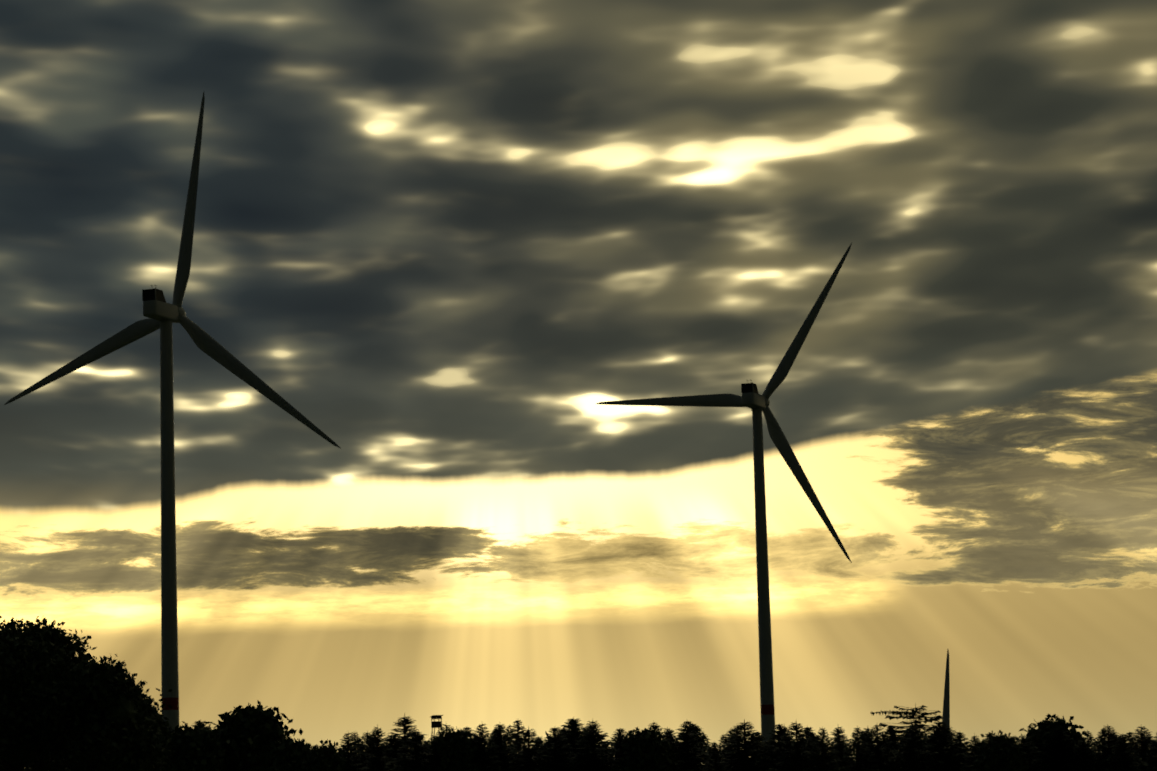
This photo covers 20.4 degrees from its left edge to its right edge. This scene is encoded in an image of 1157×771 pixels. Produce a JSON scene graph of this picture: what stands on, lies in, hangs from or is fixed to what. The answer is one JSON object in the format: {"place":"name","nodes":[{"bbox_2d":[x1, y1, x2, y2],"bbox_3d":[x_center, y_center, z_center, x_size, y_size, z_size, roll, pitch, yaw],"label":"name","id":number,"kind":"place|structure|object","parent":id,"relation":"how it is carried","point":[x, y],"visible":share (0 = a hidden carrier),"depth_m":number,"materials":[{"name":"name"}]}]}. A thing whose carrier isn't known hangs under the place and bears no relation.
{"place":"outdoors","nodes":[
{"label":"outdoors","id":0,"kind":"place"},
{"bbox_2d":[0,0,1156,763],"label":"sky","id":1,"kind":"structure","parent":0,"point":[445,234],"materials":[{"name":"grey"}]},
{"bbox_3d":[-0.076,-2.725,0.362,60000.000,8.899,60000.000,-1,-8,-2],"label":"ground","id":2,"kind":"structure","parent":0,"visible":0},
{"bbox_2d":[0,616,96,770],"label":"oak tree","id":3,"kind":"object","parent":2,"relation":"on","point":[35,659],"visible":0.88,"depth_m":240.15,"materials":[{"name":"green plant"}]},
{"bbox_2d":[45,653,173,770],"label":"oak tree","id":4,"kind":"object","parent":2,"relation":"on","point":[115,729],"visible":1,"depth_m":239.41,"materials":[{"name":"green plant"}]},
{"bbox_2d":[112,706,173,770],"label":"oak tree","id":5,"kind":"object","parent":2,"relation":"on","point":[155,767],"visible":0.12,"depth_m":280.34,"materials":[{"name":"black plant"}]},
{"bbox_2d":[4,92,339,732],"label":"wind turbine","id":6,"kind":"object","parent":2,"relation":"on","point":[161,314],"visible":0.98,"depth_m":663.26,"materials":[{"name":"white paint"}]},
{"bbox_2d":[162,720,232,770],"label":"broadleaf tree","id":7,"kind":"object","parent":2,"relation":"on","point":[194,749],"visible":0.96,"depth_m":421.93,"materials":[{"name":"green plant"}]},
{"bbox_2d":[192,719,235,770],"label":"conifer tree","id":8,"kind":"object","parent":2,"relation":"on","point":[196,722],"visible":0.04,"depth_m":438.39,"materials":[{"name":"black plant"}]},
{"bbox_2d":[209,700,302,770],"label":"broadleaf tree","id":9,"kind":"object","parent":2,"relation":"on","point":[249,732],"visible":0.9,"depth_m":432.05,"materials":[{"name":"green plant"}]},
{"bbox_2d":[267,735,311,770],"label":"broadleaf tree","id":10,"kind":"object","parent":2,"relation":"on","point":[290,756],"visible":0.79,"depth_m":424.06,"materials":[{"name":"black plant"}]},
{"bbox_2d":[299,739,352,770],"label":"broadleaf tree","id":11,"kind":"object","parent":2,"relation":"on","point":[323,757],"visible":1,"depth_m":419.65,"materials":[{"name":"black plant"}]},
{"bbox_2d":[337,732,366,770],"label":"conifer tree","id":12,"kind":"object","parent":2,"relation":"on","point":[351,749],"visible":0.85,"depth_m":434.17,"materials":[{"name":"black plant"}]},
{"bbox_2d":[343,732,370,769],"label":"conifer tree","id":13,"kind":"object","parent":2,"relation":"on","point":[357,740],"visible":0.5,"depth_m":459.49,"materials":[{"name":"black plant"}]},
{"bbox_2d":[351,731,387,762],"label":"conifer tree","id":14,"kind":"object","parent":2,"relation":"on","point":[365,737],"visible":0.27,"depth_m":481.37,"materials":[{"name":"black plant"}]},
{"bbox_2d":[357,734,382,769],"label":"conifer tree","id":15,"kind":"object","parent":2,"relation":"on","point":[372,735],"visible":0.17,"depth_m":460.35,"materials":[{"name":"black plant"}]},
{"bbox_2d":[361,724,399,770],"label":"conifer tree","id":16,"kind":"object","parent":2,"relation":"on","point":[377,762],"visible":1,"depth_m":442.37,"materials":[{"name":"black plant"}]},
{"bbox_2d":[366,734,420,770],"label":"conifer tree","id":17,"kind":"object","parent":2,"relation":"on","point":[391,745],"visible":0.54,"depth_m":458.48,"materials":[{"name":"black plant"}]},
{"bbox_2d":[383,713,428,770],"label":"conifer tree","id":18,"kind":"object","parent":2,"relation":"on","point":[406,723],"visible":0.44,"depth_m":462.72,"materials":[{"name":"black plant"}]},
{"bbox_2d":[381,730,446,770],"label":"conifer tree","id":19,"kind":"object","parent":2,"relation":"on","point":[413,764],"visible":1,"depth_m":435.41,"materials":[{"name":"black plant"}]},
{"bbox_2d":[417,736,439,770],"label":"conifer tree","id":20,"kind":"object","parent":2,"relation":"on","point":[429,747],"visible":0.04,"depth_m":462.11,"materials":[{"name":"black plant"}]},
{"bbox_2d":[430,715,442,740],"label":"hunting hide","id":21,"kind":"object","parent":2,"relation":"on","point":[436,724],"visible":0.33,"depth_m":556.08,"materials":[{"name":"brown wood"}]},
{"bbox_2d":[421,724,455,770],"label":"conifer tree","id":22,"kind":"object","parent":2,"relation":"on","point":[446,730],"visible":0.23,"depth_m":437.20,"materials":[{"name":"black plant"}]},
{"bbox_2d":[427,726,494,770],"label":"broadleaf tree","id":23,"kind":"object","parent":2,"relation":"on","point":[459,749],"visible":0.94,"depth_m":435.11,"materials":[{"name":"black plant"}]},
{"bbox_2d":[462,727,475,739],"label":"conifer tree","id":24,"kind":"object","parent":2,"relation":"on","point":[468,728],"visible":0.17,"depth_m":464.50,"materials":[{"name":"black plant"}]},
{"bbox_2d":[468,724,504,770],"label":"conifer tree","id":25,"kind":"object","parent":2,"relation":"on","point":[481,738],"visible":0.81,"depth_m":435.88,"materials":[{"name":"black plant"}]},
{"bbox_2d":[479,727,518,770],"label":"conifer tree","id":26,"kind":"object","parent":2,"relation":"on","point":[503,751],"visible":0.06,"depth_m":461.16,"materials":[{"name":"black plant"}]},
{"bbox_2d":[481,724,523,770],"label":"conifer tree","id":27,"kind":"object","parent":2,"relation":"on","point":[499,741],"visible":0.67,"depth_m":442.14,"materials":[{"name":"black plant"}]},
{"bbox_2d":[505,725,519,752],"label":"conifer tree","id":28,"kind":"object","parent":2,"relation":"on","point":[510,733],"visible":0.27,"depth_m":482.87,"materials":[{"name":"black plant"}]},
{"bbox_2d":[502,720,538,768],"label":"conifer tree","id":29,"kind":"object","parent":2,"relation":"on","point":[517,726],"visible":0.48,"depth_m":463.72,"materials":[{"name":"black plant"}]},
{"bbox_2d":[504,726,550,770],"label":"conifer tree","id":30,"kind":"object","parent":2,"relation":"on","point":[528,753],"visible":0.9,"depth_m":438.16,"materials":[{"name":"black plant"}]},
{"bbox_2d":[519,737,545,767],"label":"conifer tree","id":31,"kind":"object","parent":2,"relation":"on","point":[535,747],"visible":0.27,"depth_m":462.12,"materials":[{"name":"black plant"}]},
{"bbox_2d":[526,727,585,770],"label":"conifer tree","id":32,"kind":"object","parent":2,"relation":"on","point":[556,765],"visible":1,"depth_m":435.08,"materials":[{"name":"black plant"}]},
{"bbox_2d":[539,727,591,769],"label":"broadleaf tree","id":33,"kind":"object","parent":2,"relation":"on","point":[564,743],"visible":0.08,"depth_m":447.87,"materials":[{"name":"black plant"}]},
{"bbox_2d":[533,717,609,770],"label":"conifer tree","id":34,"kind":"object","parent":2,"relation":"on","point":[575,724],"visible":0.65,"depth_m":444.79,"materials":[{"name":"black plant"}]},
{"bbox_2d":[568,720,624,770],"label":"conifer tree","id":35,"kind":"object","parent":2,"relation":"on","point":[593,763],"visible":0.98,"depth_m":437.59,"materials":[{"name":"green plant"}]},
{"bbox_2d":[587,729,617,770],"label":"conifer tree","id":36,"kind":"object","parent":2,"relation":"on","point":[600,745],"visible":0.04,"depth_m":453.74,"materials":[{"name":"black plant"}]},
{"bbox_2d":[606,735,627,767],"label":"conifer tree","id":37,"kind":"object","parent":2,"relation":"on","point":[618,743],"visible":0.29,"depth_m":443.90,"materials":[{"name":"black plant"}]},
{"bbox_2d":[605,728,628,768],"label":"conifer tree","id":38,"kind":"object","parent":2,"relation":"on","point":[621,731],"visible":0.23,"depth_m":458.02,"materials":[{"name":"black plant"}]},
{"bbox_2d":[609,727,677,770],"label":"broadleaf tree","id":39,"kind":"object","parent":2,"relation":"on","point":[645,749],"visible":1,"depth_m":435.37,"materials":[{"name":"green plant"}]},
{"bbox_2d":[648,723,683,770],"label":"conifer tree","id":40,"kind":"object","parent":2,"relation":"on","point":[655,728],"visible":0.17,"depth_m":441.92,"materials":[{"name":"black plant"}]},
{"bbox_2d":[663,730,696,770],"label":"conifer tree","id":41,"kind":"object","parent":2,"relation":"on","point":[672,738],"visible":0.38,"depth_m":445.08,"materials":[{"name":"black plant"}]},
{"bbox_2d":[672,727,713,770],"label":"conifer tree","id":42,"kind":"object","parent":2,"relation":"on","point":[689,750],"visible":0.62,"depth_m":447.14,"materials":[{"name":"black plant"}]},
{"bbox_2d":[672,721,714,770],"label":"conifer tree","id":43,"kind":"object","parent":2,"relation":"on","point":[697,737],"visible":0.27,"depth_m":455.35,"materials":[{"name":"black plant"}]},
{"bbox_2d":[680,723,710,768],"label":"conifer tree","id":44,"kind":"object","parent":2,"relation":"on","point":[697,729],"visible":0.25,"depth_m":482.45,"materials":[{"name":"black plant"}]},
{"bbox_2d":[695,726,711,768],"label":"conifer tree","id":45,"kind":"object","parent":2,"relation":"on","point":[708,745],"visible":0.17,"depth_m":500.13,"materials":[{"name":"black plant"}]},
{"bbox_2d":[702,742,724,770],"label":"conifer tree","id":46,"kind":"object","parent":2,"relation":"on","point":[711,755],"visible":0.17,"depth_m":460.58,"materials":[{"name":"black plant"}]},
{"bbox_2d":[703,743,729,770],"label":"conifer tree","id":47,"kind":"object","parent":2,"relation":"on","point":[716,767],"visible":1,"depth_m":442.16,"materials":[{"name":"black plant"}]},
{"bbox_2d":[596,243,851,749],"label":"wind turbine","id":48,"kind":"object","parent":2,"relation":"on","point":[754,400],"visible":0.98,"depth_m":817.85,"materials":[{"name":"white paint"}]},
{"bbox_2d":[718,734,734,761],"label":"conifer tree","id":49,"kind":"object","parent":2,"relation":"on","point":[723,735],"visible":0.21,"depth_m":493.53,"materials":[{"name":"black plant"}]},
{"bbox_2d":[720,730,750,763],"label":"conifer tree","id":50,"kind":"object","parent":2,"relation":"on","point":[726,745],"visible":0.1,"depth_m":470.34,"materials":[{"name":"black plant"}]},
{"bbox_2d":[717,725,760,770],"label":"conifer tree","id":51,"kind":"object","parent":2,"relation":"on","point":[725,746],"visible":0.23,"depth_m":457.64,"materials":[{"name":"black plant"}]},
{"bbox_2d":[717,719,776,770],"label":"conifer tree","id":52,"kind":"object","parent":2,"relation":"on","point":[744,759],"visible":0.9,"depth_m":447.16,"materials":[{"name":"green plant"}]},
{"bbox_2d":[730,732,770,768],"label":"conifer tree","id":53,"kind":"object","parent":2,"relation":"on","point":[762,748],"visible":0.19,"depth_m":455.56,"materials":[{"name":"black plant"}]},
{"bbox_2d":[747,733,772,756],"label":"conifer tree","id":54,"kind":"object","parent":2,"relation":"on","point":[763,743],"visible":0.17,"depth_m":481.51,"materials":[{"name":"black plant"}]},
{"bbox_2d":[754,724,804,770],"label":"conifer tree","id":55,"kind":"object","parent":2,"relation":"on","point":[779,737],"visible":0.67,"depth_m":444.59,"materials":[{"name":"black plant"}]},
{"bbox_2d":[766,725,794,769],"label":"conifer tree","id":56,"kind":"object","parent":2,"relation":"on","point":[784,728],"visible":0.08,"depth_m":458.59,"materials":[{"name":"black plant"}]},
{"bbox_2d":[766,722,820,770],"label":"conifer tree","id":57,"kind":"object","parent":2,"relation":"on","point":[796,756],"visible":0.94,"depth_m":438.62,"materials":[{"name":"black plant"}]},
{"bbox_2d":[784,727,828,769],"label":"conifer tree","id":58,"kind":"object","parent":2,"relation":"on","point":[808,732],"visible":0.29,"depth_m":455.63,"materials":[{"name":"black plant"}]},
{"bbox_2d":[802,728,840,770],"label":"conifer tree","id":59,"kind":"object","parent":2,"relation":"on","point":[823,752],"visible":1,"depth_m":435.81,"materials":[{"name":"black plant"}]},
{"bbox_2d":[826,727,855,766],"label":"conifer tree","id":60,"kind":"object","parent":2,"relation":"on","point":[838,736],"visible":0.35,"depth_m":456.09,"materials":[{"name":"green plant"}]},
{"bbox_2d":[827,737,857,770],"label":"conifer tree","id":61,"kind":"object","parent":2,"relation":"on","point":[841,743],"visible":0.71,"depth_m":444.54,"materials":[{"name":"green plant"}]},
{"bbox_2d":[839,727,880,770],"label":"conifer tree","id":62,"kind":"object","parent":2,"relation":"on","point":[856,742],"visible":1,"depth_m":439.95,"materials":[{"name":"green plant"}]},
{"bbox_2d":[847,728,890,770],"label":"conifer tree","id":63,"kind":"object","parent":2,"relation":"on","point":[866,731],"visible":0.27,"depth_m":451.82,"materials":[{"name":"green plant"}]},
{"bbox_2d":[859,724,906,770],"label":"conifer tree","id":64,"kind":"object","parent":2,"relation":"on","point":[878,747],"visible":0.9,"depth_m":443.60,"materials":[{"name":"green plant"}]},
{"bbox_2d":[871,726,901,764],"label":"conifer tree","id":65,"kind":"object","parent":2,"relation":"on","point":[891,734],"visible":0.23,"depth_m":462.77,"materials":[{"name":"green plant"}]},
{"bbox_2d":[870,703,953,764],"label":"larch tree","id":66,"kind":"object","parent":2,"relation":"on","point":[912,715],"visible":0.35,"depth_m":464.48,"materials":[{"name":"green plant"}]},
{"bbox_2d":[881,726,944,770],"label":"conifer tree","id":67,"kind":"object","parent":2,"relation":"on","point":[915,741],"visible":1,"depth_m":440.63,"materials":[{"name":"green plant"}]},
{"bbox_2d":[893,725,933,768],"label":"conifer tree","id":68,"kind":"object","parent":2,"relation":"on","point":[909,746],"visible":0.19,"depth_m":452.70,"materials":[{"name":"green plant"}]},
{"bbox_2d":[907,722,970,770],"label":"conifer tree","id":69,"kind":"object","parent":2,"relation":"on","point":[936,737],"visible":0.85,"depth_m":444.87,"materials":[{"name":"green plant"}]},
{"bbox_2d":[925,722,965,764],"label":"conifer tree","id":70,"kind":"object","parent":2,"relation":"on","point":[952,734],"visible":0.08,"depth_m":455.31,"materials":[{"name":"green plant"}]},
{"bbox_2d":[942,650,949,727],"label":"wind turbine","id":71,"kind":"object","parent":2,"relation":"on","point":[946,710],"visible":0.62,"depth_m":890.69,"materials":[{"name":"white paint"}]},
{"bbox_2d":[944,730,973,768],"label":"conifer tree","id":72,"kind":"object","parent":2,"relation":"on","point":[960,736],"visible":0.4,"depth_m":449.18,"materials":[{"name":"green plant"}]},
{"bbox_2d":[959,733,980,770],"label":"conifer tree","id":73,"kind":"object","parent":2,"relation":"on","point":[975,746],"visible":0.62,"depth_m":437.95,"materials":[{"name":"green plant"}]},
{"bbox_2d":[969,733,994,770],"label":"conifer tree","id":74,"kind":"object","parent":2,"relation":"on","point":[987,739],"visible":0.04,"depth_m":432.74,"materials":[{"name":"green plant"}]},
{"bbox_2d":[973,730,1028,770],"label":"broadleaf tree","id":75,"kind":"object","parent":2,"relation":"on","point":[1000,752],"visible":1,"depth_m":428.17,"materials":[{"name":"green plant"}]},
{"bbox_2d":[1015,735,1051,770],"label":"conifer tree","id":76,"kind":"object","parent":2,"relation":"on","point":[1032,767],"visible":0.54,"depth_m":434.10,"materials":[{"name":"green plant"}]},
{"bbox_2d":[1015,714,1097,770],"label":"broadleaf tree","id":77,"kind":"object","parent":2,"relation":"on","point":[1042,732],"visible":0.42,"depth_m":441.12,"materials":[{"name":"green plant"}]},
{"bbox_2d":[1026,729,1088,770],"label":"conifer tree","id":78,"kind":"object","parent":2,"relation":"on","point":[1059,736],"visible":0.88,"depth_m":436.48,"materials":[{"name":"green plant"}]},
{"bbox_2d":[1062,738,1105,770],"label":"conifer tree","id":79,"kind":"object","parent":2,"relation":"on","point":[1082,750],"visible":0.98,"depth_m":433.73,"materials":[{"name":"green plant"}]},
{"bbox_2d":[1083,729,1102,754],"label":"conifer tree","id":80,"kind":"object","parent":2,"relation":"on","point":[1090,741],"visible":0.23,"depth_m":456.74,"materials":[{"name":"green plant"}]},
{"bbox_2d":[1078,724,1134,770],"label":"conifer tree","id":81,"kind":"object","parent":2,"relation":"on","point":[1108,747],"visible":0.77,"depth_m":434.34,"materials":[{"name":"green plant"}]},
{"bbox_2d":[1092,729,1120,769],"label":"conifer tree","id":82,"kind":"object","parent":2,"relation":"on","point":[1102,746],"visible":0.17,"depth_m":449.68,"materials":[{"name":"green plant"}]},
{"bbox_2d":[1101,734,1146,770],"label":"conifer tree","id":83,"kind":"object","parent":2,"relation":"on","point":[1125,760],"visible":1,"depth_m":429.96,"materials":[{"name":"green plant"}]},
{"bbox_2d":[1124,732,1140,754],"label":"conifer tree","id":84,"kind":"object","parent":2,"relation":"on","point":[1128,735],"visible":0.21,"depth_m":452.36,"materials":[{"name":"green plant"}]},
{"bbox_2d":[1127,726,1156,770],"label":"conifer tree","id":85,"kind":"object","parent":2,"relation":"on","point":[1144,754],"visible":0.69,"depth_m":439.48,"materials":[{"name":"green plant"}]}
]}

